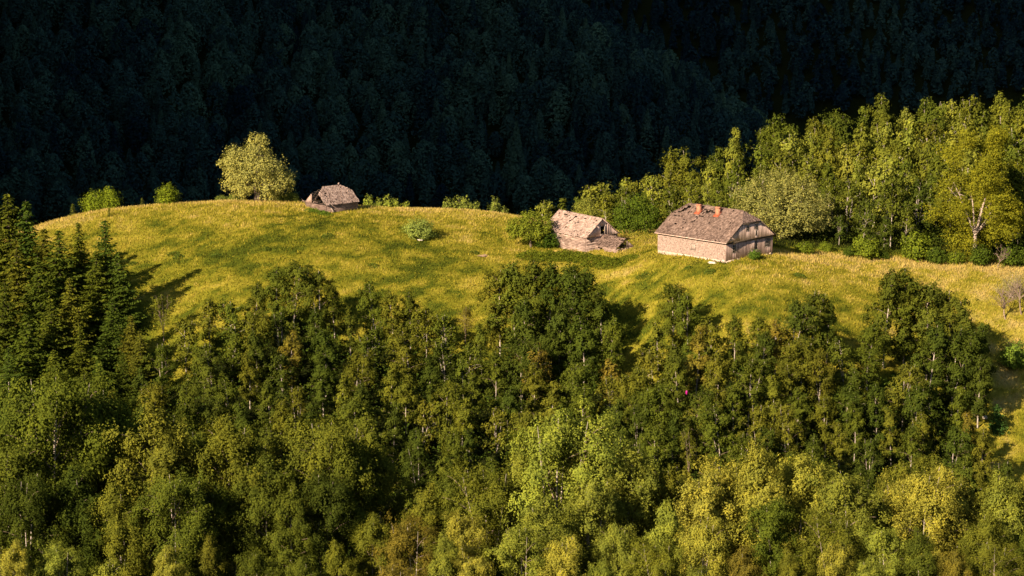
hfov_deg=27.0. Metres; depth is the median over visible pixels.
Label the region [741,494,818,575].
birch tree
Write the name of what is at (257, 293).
birch tree
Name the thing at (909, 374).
birch tree
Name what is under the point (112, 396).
birch tree
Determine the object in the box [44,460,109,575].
birch tree
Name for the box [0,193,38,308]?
spruce tree
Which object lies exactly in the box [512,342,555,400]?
birch tree
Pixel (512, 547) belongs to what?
birch tree
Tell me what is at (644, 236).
tall weeds
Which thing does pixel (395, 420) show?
birch tree
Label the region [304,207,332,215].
weeds
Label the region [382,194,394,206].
young shrub
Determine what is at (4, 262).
spruce tree
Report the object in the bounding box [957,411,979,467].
birch tree
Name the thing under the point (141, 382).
birch tree
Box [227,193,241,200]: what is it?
leafy bush
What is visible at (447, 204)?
young shrub
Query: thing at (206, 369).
birch tree
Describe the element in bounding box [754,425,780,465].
birch tree
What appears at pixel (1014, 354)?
leafy bush
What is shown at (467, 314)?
birch tree
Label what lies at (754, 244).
window
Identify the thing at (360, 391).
birch tree
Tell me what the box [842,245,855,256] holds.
leafy bush
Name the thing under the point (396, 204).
young shrub
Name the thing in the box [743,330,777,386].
birch tree
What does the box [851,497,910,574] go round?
birch tree
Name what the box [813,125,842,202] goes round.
birch tree
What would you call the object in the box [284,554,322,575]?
birch tree
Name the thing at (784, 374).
birch tree
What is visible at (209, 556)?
birch tree
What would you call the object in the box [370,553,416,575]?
birch tree
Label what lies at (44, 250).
spruce tree
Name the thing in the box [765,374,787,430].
birch tree
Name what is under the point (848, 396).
birch tree
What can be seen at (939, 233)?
shady undergrowth
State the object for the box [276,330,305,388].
birch tree
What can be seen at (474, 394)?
birch tree
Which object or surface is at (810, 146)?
birch tree
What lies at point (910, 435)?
birch tree
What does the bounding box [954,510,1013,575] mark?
birch tree
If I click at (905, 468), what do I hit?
birch tree
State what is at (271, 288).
birch tree
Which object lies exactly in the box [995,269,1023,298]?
thorn tree
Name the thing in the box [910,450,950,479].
birch tree
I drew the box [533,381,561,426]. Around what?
birch tree
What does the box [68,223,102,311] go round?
spruce tree
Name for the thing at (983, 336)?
birch tree
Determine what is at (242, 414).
birch tree
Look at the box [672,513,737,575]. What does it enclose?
birch tree
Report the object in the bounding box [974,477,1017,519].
birch tree
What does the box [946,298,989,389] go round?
birch tree
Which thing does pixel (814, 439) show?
birch tree
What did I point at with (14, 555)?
birch tree
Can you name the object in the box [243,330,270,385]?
birch tree
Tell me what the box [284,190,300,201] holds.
leafy bush
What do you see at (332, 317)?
birch tree
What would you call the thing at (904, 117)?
birch tree
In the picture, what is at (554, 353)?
birch tree
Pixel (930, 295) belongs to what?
birch tree
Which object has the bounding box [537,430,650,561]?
birch tree
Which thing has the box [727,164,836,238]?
willow tree
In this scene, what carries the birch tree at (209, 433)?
on the ground at (856, 102)
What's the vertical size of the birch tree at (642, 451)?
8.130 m
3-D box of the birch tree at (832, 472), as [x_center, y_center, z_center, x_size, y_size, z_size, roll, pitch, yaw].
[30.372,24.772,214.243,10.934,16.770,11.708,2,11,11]
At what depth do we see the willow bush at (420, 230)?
348.58 m
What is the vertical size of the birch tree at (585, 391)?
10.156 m
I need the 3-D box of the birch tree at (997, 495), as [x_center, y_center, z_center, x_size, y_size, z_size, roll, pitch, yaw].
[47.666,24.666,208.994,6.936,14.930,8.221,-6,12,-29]
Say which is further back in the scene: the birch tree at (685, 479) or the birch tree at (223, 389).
the birch tree at (223, 389)
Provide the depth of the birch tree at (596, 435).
280.96 m
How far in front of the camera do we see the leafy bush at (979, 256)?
341.70 m
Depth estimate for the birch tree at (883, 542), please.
196.47 m
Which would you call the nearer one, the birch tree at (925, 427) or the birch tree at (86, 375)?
the birch tree at (925, 427)
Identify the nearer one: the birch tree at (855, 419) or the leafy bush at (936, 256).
the birch tree at (855, 419)
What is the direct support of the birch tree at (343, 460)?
on the ground at (856, 102)
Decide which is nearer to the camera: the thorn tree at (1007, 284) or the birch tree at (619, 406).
the birch tree at (619, 406)
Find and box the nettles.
[516,249,638,269]
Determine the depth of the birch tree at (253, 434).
219.04 m
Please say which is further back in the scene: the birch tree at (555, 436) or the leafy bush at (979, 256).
the leafy bush at (979, 256)
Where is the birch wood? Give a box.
[35,109,1023,575]
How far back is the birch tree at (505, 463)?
279.64 m
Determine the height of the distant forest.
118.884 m
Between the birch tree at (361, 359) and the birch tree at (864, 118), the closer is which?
the birch tree at (361, 359)
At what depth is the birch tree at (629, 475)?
206.40 m
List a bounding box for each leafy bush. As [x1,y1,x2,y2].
[79,188,107,212]
[97,185,123,208]
[153,182,181,204]
[216,194,227,200]
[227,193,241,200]
[273,192,286,200]
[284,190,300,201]
[534,229,560,248]
[746,249,761,259]
[793,239,816,253]
[816,241,833,252]
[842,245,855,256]
[847,232,881,259]
[876,250,889,259]
[898,229,934,261]
[923,244,949,264]
[944,250,965,264]
[968,243,993,265]
[995,339,1023,369]
[998,241,1023,267]
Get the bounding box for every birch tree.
[0,356,128,575]
[0,372,66,551]
[0,428,54,575]
[0,470,79,575]
[0,538,42,575]
[10,372,147,575]
[30,535,87,575]
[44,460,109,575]
[59,408,156,574]
[74,372,94,393]
[83,477,156,575]
[97,402,213,575]
[106,390,119,419]
[126,466,231,575]
[127,379,170,431]
[128,367,149,421]
[128,413,241,575]
[132,403,147,441]
[140,343,177,394]
[144,294,174,341]
[150,542,192,575]
[160,375,203,431]
[173,395,194,442]
[176,482,248,575]
[190,418,221,473]
[192,347,235,407]
[192,407,289,575]
[193,396,223,438]
[193,534,233,575]
[210,375,240,427]
[216,421,277,575]
[219,450,302,575]
[221,308,279,381]
[232,401,260,439]
[233,551,284,575]
[237,351,261,408]
[241,281,268,339]
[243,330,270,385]
[251,378,289,436]
[256,480,319,575]
[257,424,276,456]
[262,265,298,336]
[262,400,291,455]
[262,412,351,567]
[272,257,316,336]
[273,407,388,571]
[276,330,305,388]
[277,385,311,431]
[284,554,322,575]
[294,269,343,335]
[298,468,363,575]
[301,401,320,425]
[302,308,335,367]
[305,354,333,414]
[308,329,341,396]
[312,435,389,574]
[317,537,358,575]
[323,278,346,337]
[336,392,378,456]
[342,346,377,415]
[342,381,388,436]
[347,511,391,575]
[348,444,425,575]
[355,279,390,344]
[355,423,400,464]
[368,507,441,575]
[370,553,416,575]
[375,361,401,426]
[379,400,406,462]
[380,289,408,350]
[380,327,436,385]
[387,466,402,507]
[388,373,419,433]
[389,479,454,574]
[394,487,417,521]
[398,445,436,504]
[399,290,426,349]
[399,427,431,484]
[414,355,443,420]
[420,468,475,571]
[424,378,470,450]
[425,509,492,573]
[425,528,461,575]
[428,451,525,575]
[435,429,469,482]
[443,454,459,478]
[448,397,480,453]
[456,306,476,342]
[456,554,498,575]
[461,373,489,434]
[473,262,520,353]
[476,350,518,409]
[476,432,559,575]
[480,457,506,485]
[480,513,556,575]
[482,261,546,357]
[494,298,547,380]
[495,336,549,411]
[496,384,522,441]
[496,388,634,572]
[498,433,527,480]
[502,475,518,529]
[504,256,553,345]
[506,408,537,459]
[508,493,585,575]
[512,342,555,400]
[519,360,548,422]
[522,260,585,351]
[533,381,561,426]
[536,299,577,379]
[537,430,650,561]
[537,532,586,575]
[540,328,564,389]
[542,261,601,359]
[549,409,587,426]
[554,358,594,419]
[554,476,642,575]
[558,268,610,361]
[561,314,607,391]
[569,383,597,440]
[586,559,617,575]
[588,424,603,478]
[589,290,619,367]
[590,521,642,575]
[592,441,669,575]
[597,315,632,378]
[598,397,629,450]
[602,456,629,514]
[605,431,636,490]
[610,372,641,423]
[619,388,648,445]
[620,403,657,452]
[620,467,692,571]
[620,532,687,575]
[626,364,655,434]
[629,448,654,476]
[633,379,682,455]
[634,419,677,475]
[637,496,694,575]
[655,280,691,345]
[655,467,697,573]
[656,145,706,203]
[657,409,686,470]
[660,352,698,415]
[660,462,692,502]
[672,467,752,575]
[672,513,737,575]
[673,292,707,351]
[677,429,703,473]
[677,447,797,573]
[679,397,711,458]
[680,385,723,456]
[683,325,710,395]
[685,564,712,575]
[693,398,748,474]
[700,146,725,207]
[702,350,738,415]
[703,456,723,514]
[717,127,744,207]
[719,314,753,371]
[719,385,750,444]
[719,435,802,573]
[722,432,758,476]
[724,357,772,431]
[725,544,767,575]
[732,403,782,456]
[739,315,774,363]
[741,127,778,204]
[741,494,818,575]
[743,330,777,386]
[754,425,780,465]
[755,113,804,201]
[758,450,829,575]
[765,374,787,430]
[767,403,805,472]
[773,334,826,397]
[773,361,817,418]
[774,295,820,354]
[774,547,799,575]
[775,451,795,490]
[775,452,866,572]
[784,385,811,444]
[788,441,832,480]
[788,501,871,575]
[790,289,835,352]
[795,116,828,169]
[796,468,893,575]
[799,130,824,201]
[800,345,835,409]
[802,433,829,476]
[803,392,841,454]
[811,540,858,575]
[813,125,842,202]
[816,108,856,201]
[816,301,839,362]
[825,421,852,476]
[831,378,863,447]
[841,106,871,189]
[843,401,869,461]
[848,320,891,389]
[849,437,885,495]
[850,463,875,506]
[850,523,913,575]
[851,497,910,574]
[853,554,892,575]
[855,268,918,367]
[861,381,897,444]
[867,92,904,171]
[867,465,944,575]
[872,472,893,513]
[878,362,930,430]
[878,405,904,465]
[884,268,924,365]
[885,458,921,493]
[886,460,972,575]
[892,424,929,485]
[894,107,921,185]
[895,385,943,451]
[895,525,943,575]
[900,97,949,175]
[902,276,953,379]
[908,411,942,466]
[910,320,956,408]
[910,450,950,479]
[915,290,961,380]
[922,323,982,415]
[925,479,985,574]
[934,548,972,575]
[937,99,959,159]
[937,425,975,475]
[939,386,966,446]
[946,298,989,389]
[951,95,996,135]
[951,454,978,508]
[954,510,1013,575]
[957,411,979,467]
[960,352,994,427]
[960,534,1023,575]
[961,322,998,404]
[966,465,1023,575]
[969,427,1002,491]
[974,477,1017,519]
[975,104,1023,167]
[988,91,1014,130]
[991,460,1023,506]
[998,478,1023,575]
[999,532,1023,575]
[1013,88,1023,148]
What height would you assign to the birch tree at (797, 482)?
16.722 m
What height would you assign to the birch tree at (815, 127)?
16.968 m
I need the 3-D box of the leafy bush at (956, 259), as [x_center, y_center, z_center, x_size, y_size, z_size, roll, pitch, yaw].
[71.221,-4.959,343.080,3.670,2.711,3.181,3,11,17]
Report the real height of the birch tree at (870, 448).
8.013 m
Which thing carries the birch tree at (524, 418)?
on the ground at (856, 102)
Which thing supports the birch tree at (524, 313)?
on the ground at (856, 102)
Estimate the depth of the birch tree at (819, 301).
300.38 m
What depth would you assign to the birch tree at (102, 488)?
219.63 m
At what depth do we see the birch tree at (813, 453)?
272.02 m
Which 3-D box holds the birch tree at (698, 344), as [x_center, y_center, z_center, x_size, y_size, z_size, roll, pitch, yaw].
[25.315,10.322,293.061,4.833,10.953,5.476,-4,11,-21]
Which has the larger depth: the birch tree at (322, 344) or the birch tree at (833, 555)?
the birch tree at (322, 344)
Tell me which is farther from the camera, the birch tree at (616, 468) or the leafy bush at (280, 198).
the leafy bush at (280, 198)
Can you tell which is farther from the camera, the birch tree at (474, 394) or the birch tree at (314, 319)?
the birch tree at (314, 319)
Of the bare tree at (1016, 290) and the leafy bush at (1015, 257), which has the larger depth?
the leafy bush at (1015, 257)
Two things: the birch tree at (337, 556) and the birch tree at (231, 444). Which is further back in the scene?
the birch tree at (231, 444)
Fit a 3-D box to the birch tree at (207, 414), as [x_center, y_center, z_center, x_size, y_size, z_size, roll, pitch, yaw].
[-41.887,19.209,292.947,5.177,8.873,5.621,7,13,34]
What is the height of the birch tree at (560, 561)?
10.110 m
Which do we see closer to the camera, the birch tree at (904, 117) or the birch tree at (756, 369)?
the birch tree at (756, 369)
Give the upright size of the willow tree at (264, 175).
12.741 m
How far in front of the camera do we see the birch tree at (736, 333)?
296.64 m
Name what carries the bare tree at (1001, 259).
on the ground at (856, 102)
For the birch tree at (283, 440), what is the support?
on the ground at (856, 102)
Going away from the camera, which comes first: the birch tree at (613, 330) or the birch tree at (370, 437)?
the birch tree at (370, 437)
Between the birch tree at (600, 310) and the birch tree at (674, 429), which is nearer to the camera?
the birch tree at (674, 429)
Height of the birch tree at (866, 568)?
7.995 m
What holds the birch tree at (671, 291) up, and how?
on the ground at (856, 102)
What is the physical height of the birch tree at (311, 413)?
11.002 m
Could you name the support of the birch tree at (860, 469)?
on the ground at (856, 102)
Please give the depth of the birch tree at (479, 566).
189.57 m
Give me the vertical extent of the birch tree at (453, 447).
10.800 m
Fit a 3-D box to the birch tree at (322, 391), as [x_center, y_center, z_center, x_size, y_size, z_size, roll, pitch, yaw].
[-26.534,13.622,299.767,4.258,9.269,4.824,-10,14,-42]
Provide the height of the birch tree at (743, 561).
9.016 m
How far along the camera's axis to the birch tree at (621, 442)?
274.44 m
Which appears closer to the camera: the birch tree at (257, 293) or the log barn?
the birch tree at (257, 293)
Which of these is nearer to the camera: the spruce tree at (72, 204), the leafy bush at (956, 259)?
the leafy bush at (956, 259)
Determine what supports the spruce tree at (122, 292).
on the ground at (856, 102)
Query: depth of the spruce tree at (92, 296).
318.19 m
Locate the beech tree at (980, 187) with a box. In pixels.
[920,123,1023,255]
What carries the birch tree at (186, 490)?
on the ground at (856, 102)
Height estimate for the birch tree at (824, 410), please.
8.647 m
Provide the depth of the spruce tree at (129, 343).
309.65 m
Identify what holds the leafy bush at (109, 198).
on the ground at (856, 102)
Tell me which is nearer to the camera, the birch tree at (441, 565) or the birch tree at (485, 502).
the birch tree at (441, 565)
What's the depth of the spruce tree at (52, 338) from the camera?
311.25 m
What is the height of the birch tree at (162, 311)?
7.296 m
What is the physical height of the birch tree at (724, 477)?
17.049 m
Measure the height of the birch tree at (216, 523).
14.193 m
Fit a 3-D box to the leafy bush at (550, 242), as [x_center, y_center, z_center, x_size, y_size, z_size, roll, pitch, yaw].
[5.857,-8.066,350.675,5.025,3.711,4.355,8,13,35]
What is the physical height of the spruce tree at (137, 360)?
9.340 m
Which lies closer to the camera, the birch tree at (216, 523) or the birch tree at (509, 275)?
the birch tree at (216, 523)
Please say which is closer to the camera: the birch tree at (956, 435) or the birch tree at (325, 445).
the birch tree at (325, 445)
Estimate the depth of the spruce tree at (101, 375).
301.60 m
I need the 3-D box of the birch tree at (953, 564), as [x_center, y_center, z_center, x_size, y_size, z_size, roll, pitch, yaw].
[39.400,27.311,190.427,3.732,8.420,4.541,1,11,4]
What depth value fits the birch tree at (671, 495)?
210.45 m
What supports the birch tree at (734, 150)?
on the ground at (856, 102)
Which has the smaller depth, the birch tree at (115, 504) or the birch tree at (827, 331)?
the birch tree at (115, 504)
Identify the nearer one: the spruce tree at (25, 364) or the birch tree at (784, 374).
the birch tree at (784, 374)
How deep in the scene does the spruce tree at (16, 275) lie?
319.12 m
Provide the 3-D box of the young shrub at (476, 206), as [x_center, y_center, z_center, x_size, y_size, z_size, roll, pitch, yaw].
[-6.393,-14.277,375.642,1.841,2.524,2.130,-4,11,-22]
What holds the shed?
on the ground at (856, 102)
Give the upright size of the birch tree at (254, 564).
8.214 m
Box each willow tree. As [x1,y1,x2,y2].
[216,131,295,201]
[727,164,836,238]
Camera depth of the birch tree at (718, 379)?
287.44 m
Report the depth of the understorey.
298.42 m
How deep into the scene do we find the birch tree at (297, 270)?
315.22 m
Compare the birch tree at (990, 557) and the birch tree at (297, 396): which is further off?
the birch tree at (297, 396)
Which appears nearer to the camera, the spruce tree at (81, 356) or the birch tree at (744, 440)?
the birch tree at (744, 440)
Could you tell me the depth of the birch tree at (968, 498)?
210.22 m
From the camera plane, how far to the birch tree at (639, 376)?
288.12 m
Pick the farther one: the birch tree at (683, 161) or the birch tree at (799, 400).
the birch tree at (683, 161)
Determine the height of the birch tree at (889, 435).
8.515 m
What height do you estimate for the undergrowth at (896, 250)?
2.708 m
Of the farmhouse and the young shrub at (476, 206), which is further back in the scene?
the young shrub at (476, 206)
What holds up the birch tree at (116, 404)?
on the ground at (856, 102)
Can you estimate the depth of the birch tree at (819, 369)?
291.45 m
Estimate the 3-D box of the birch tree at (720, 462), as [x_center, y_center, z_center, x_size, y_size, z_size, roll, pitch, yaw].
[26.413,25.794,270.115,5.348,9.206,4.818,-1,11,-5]
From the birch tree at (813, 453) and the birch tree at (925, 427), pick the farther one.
the birch tree at (925, 427)
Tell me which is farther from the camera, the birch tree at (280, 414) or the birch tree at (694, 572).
the birch tree at (280, 414)
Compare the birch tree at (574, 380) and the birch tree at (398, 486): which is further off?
the birch tree at (574, 380)
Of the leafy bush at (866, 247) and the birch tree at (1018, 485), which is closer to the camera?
the birch tree at (1018, 485)
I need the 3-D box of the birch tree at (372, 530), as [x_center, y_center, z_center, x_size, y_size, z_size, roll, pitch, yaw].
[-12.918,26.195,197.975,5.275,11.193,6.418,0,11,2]
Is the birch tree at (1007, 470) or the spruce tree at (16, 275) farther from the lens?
the spruce tree at (16, 275)
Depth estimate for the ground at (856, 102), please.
337.90 m
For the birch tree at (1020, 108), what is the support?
on the ground at (856, 102)
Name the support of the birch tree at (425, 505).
on the ground at (856, 102)
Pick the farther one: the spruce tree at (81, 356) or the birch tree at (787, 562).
the spruce tree at (81, 356)
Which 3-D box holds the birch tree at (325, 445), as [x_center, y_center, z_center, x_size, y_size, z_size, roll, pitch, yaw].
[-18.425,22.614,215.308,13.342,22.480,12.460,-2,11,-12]
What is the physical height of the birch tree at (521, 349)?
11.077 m
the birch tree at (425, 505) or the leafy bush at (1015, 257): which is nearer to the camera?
the birch tree at (425, 505)
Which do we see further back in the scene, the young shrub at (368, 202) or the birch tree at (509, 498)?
the young shrub at (368, 202)
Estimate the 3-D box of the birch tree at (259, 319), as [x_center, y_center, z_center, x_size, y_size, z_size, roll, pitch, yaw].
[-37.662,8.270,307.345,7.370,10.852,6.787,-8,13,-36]
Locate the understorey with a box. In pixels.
[1,316,1020,575]
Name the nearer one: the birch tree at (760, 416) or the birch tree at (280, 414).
the birch tree at (760, 416)
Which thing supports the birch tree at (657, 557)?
on the ground at (856, 102)
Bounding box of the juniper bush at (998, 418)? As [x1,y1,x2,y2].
[984,404,1009,435]
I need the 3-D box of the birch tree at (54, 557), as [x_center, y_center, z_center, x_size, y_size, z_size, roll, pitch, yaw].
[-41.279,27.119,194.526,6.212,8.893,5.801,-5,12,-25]
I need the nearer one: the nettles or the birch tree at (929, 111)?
the nettles
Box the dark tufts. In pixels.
[129,232,806,278]
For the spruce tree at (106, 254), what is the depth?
319.61 m
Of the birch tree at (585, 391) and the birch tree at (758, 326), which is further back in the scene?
the birch tree at (758, 326)
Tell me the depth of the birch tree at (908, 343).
306.15 m
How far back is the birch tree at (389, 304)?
313.38 m
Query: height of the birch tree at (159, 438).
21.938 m
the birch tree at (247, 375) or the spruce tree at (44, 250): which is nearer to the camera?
the birch tree at (247, 375)
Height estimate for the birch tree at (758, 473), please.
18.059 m
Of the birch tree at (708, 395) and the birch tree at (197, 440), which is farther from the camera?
the birch tree at (708, 395)
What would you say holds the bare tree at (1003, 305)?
on the ground at (856, 102)
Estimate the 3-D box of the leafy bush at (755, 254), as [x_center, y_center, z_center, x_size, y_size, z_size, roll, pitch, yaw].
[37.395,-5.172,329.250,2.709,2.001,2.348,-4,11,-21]
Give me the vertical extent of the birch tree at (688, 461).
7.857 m
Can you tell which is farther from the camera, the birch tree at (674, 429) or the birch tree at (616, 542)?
the birch tree at (674, 429)
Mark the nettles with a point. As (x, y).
(564, 255)
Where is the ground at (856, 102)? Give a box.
[0,0,1023,575]
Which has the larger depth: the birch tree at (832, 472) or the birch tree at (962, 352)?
the birch tree at (962, 352)
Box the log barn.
[303,182,359,211]
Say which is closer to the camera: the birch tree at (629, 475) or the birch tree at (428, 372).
the birch tree at (629, 475)
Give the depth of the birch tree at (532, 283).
311.26 m
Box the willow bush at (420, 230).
[401,215,434,239]
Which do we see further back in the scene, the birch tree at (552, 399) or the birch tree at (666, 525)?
the birch tree at (552, 399)
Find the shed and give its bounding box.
[547,209,633,252]
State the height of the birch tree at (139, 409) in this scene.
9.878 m
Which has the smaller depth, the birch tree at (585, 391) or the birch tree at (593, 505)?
the birch tree at (593, 505)
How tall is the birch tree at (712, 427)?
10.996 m
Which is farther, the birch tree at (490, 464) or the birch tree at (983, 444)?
the birch tree at (983, 444)
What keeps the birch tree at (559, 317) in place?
on the ground at (856, 102)
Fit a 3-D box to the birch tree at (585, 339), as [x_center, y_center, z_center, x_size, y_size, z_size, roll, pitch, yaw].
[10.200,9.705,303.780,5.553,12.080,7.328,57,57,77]
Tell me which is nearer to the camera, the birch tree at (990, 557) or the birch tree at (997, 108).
the birch tree at (990, 557)
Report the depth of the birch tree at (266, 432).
284.72 m
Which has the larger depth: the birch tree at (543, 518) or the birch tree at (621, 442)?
the birch tree at (621, 442)
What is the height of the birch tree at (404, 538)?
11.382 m
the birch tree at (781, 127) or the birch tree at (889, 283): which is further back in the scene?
the birch tree at (781, 127)
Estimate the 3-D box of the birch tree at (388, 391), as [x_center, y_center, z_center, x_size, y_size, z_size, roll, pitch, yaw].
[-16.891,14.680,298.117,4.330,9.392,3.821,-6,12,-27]
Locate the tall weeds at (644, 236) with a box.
[618,229,700,265]
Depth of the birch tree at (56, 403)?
212.13 m
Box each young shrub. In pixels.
[363,193,375,205]
[374,197,381,206]
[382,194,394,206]
[392,198,401,206]
[442,196,453,208]
[451,195,462,208]
[458,194,471,209]
[470,202,480,210]
[486,196,502,212]
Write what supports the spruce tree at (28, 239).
on the ground at (856, 102)
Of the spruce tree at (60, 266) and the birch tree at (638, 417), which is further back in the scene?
the spruce tree at (60, 266)
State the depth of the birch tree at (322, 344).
302.90 m
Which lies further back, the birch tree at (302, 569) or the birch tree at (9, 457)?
the birch tree at (9, 457)
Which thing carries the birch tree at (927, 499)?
on the ground at (856, 102)
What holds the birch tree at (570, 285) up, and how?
on the ground at (856, 102)
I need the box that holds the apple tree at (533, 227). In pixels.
[505,208,555,246]
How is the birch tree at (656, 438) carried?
on the ground at (856, 102)
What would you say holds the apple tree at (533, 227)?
on the ground at (856, 102)
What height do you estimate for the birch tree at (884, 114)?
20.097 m
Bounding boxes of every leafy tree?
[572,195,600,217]
[609,190,662,235]
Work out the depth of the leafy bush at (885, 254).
342.49 m
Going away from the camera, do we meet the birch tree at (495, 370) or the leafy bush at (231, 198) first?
the birch tree at (495, 370)
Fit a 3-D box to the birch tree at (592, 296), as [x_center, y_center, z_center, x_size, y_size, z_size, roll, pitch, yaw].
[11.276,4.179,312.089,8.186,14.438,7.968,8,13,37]
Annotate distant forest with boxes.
[0,0,1023,222]
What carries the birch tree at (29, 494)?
on the ground at (856, 102)
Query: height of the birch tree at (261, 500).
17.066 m
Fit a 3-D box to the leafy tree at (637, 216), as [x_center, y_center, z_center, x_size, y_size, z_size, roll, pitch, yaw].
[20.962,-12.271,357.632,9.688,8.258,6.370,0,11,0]
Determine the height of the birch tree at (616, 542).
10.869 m
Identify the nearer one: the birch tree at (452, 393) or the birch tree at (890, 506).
the birch tree at (890, 506)
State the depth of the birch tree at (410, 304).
314.71 m
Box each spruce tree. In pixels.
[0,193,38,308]
[0,213,9,301]
[0,240,40,345]
[0,283,27,379]
[0,348,30,423]
[1,314,54,391]
[2,200,57,298]
[12,256,62,362]
[15,230,92,336]
[23,229,66,300]
[32,299,77,383]
[39,350,68,387]
[50,278,97,372]
[62,326,96,384]
[68,203,76,215]
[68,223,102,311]
[78,220,146,333]
[78,251,120,345]
[88,299,130,381]
[90,251,150,338]
[90,363,124,415]
[111,352,138,413]
[113,315,150,380]
[127,331,157,391]
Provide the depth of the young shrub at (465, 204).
375.27 m
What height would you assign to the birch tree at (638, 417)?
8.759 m
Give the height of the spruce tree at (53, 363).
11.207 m
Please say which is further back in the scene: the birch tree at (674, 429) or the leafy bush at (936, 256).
the leafy bush at (936, 256)
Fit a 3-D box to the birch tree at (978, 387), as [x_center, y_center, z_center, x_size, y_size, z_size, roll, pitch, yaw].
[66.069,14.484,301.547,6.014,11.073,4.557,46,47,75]
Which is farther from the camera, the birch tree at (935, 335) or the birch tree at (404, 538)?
the birch tree at (935, 335)
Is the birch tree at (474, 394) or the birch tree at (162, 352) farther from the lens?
the birch tree at (162, 352)
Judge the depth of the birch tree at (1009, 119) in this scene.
389.27 m
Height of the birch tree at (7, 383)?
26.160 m
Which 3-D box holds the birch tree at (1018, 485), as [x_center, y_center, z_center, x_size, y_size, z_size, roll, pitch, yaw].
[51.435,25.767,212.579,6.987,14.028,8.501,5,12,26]
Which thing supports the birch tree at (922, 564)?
on the ground at (856, 102)
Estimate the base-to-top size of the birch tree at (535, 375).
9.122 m
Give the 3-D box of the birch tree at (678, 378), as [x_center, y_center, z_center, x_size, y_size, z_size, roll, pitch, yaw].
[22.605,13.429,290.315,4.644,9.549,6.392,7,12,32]
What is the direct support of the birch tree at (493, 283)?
on the ground at (856, 102)
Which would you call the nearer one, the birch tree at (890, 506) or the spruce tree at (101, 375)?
the birch tree at (890, 506)
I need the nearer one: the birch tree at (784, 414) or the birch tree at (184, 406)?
the birch tree at (784, 414)
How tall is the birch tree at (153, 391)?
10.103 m
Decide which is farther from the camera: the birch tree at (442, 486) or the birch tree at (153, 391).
the birch tree at (153, 391)
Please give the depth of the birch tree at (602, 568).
185.72 m
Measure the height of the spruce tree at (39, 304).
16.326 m
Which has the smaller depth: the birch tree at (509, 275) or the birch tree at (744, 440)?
the birch tree at (744, 440)
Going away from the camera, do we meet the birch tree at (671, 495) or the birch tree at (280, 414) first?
the birch tree at (671, 495)
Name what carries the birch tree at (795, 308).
on the ground at (856, 102)
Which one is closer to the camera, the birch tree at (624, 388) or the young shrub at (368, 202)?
the birch tree at (624, 388)
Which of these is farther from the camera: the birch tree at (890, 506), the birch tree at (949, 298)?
the birch tree at (949, 298)
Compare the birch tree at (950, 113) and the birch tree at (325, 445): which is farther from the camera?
the birch tree at (950, 113)
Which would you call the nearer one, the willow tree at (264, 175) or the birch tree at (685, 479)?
the birch tree at (685, 479)
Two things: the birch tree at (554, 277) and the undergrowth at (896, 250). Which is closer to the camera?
the birch tree at (554, 277)
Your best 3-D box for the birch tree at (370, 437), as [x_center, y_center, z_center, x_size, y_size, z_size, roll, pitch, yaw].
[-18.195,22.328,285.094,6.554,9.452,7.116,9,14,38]
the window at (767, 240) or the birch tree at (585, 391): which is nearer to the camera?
the birch tree at (585, 391)
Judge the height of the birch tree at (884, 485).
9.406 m
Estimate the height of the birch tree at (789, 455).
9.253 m
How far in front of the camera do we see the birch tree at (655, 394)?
282.73 m
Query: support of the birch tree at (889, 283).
on the ground at (856, 102)
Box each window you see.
[751,240,757,249]
[765,237,770,246]
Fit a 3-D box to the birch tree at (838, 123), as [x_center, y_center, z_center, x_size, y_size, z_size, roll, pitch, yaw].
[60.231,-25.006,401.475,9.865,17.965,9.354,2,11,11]
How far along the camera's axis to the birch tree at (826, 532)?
196.14 m
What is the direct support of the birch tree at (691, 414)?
on the ground at (856, 102)
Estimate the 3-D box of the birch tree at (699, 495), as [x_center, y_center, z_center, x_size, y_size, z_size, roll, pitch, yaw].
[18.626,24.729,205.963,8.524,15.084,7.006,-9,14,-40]
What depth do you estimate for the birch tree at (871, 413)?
286.52 m
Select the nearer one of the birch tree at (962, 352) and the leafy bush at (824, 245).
the birch tree at (962, 352)
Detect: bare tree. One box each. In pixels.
[989,285,1017,319]
[994,247,1010,268]
[1005,274,1023,314]
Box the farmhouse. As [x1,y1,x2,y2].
[654,203,775,262]
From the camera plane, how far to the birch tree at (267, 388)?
294.87 m
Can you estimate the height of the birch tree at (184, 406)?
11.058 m
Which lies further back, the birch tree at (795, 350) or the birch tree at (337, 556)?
the birch tree at (795, 350)
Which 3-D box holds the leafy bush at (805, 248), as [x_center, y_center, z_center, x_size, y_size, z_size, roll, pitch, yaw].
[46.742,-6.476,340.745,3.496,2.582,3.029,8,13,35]
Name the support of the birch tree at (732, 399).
on the ground at (856, 102)
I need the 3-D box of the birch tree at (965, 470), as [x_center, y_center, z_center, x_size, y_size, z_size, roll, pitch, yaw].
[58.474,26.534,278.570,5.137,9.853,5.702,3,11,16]
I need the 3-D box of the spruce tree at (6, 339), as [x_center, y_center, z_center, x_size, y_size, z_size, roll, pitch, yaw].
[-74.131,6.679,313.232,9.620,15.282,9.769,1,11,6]
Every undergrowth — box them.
[787,217,1023,247]
[813,245,1003,263]
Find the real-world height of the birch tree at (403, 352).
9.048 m
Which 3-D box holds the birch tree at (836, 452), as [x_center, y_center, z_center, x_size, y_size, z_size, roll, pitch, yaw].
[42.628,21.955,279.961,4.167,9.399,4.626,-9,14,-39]
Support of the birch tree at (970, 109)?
on the ground at (856, 102)
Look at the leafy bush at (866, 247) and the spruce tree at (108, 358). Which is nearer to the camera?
the spruce tree at (108, 358)
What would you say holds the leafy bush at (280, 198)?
on the ground at (856, 102)
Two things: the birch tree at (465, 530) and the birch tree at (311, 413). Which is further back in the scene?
the birch tree at (311, 413)

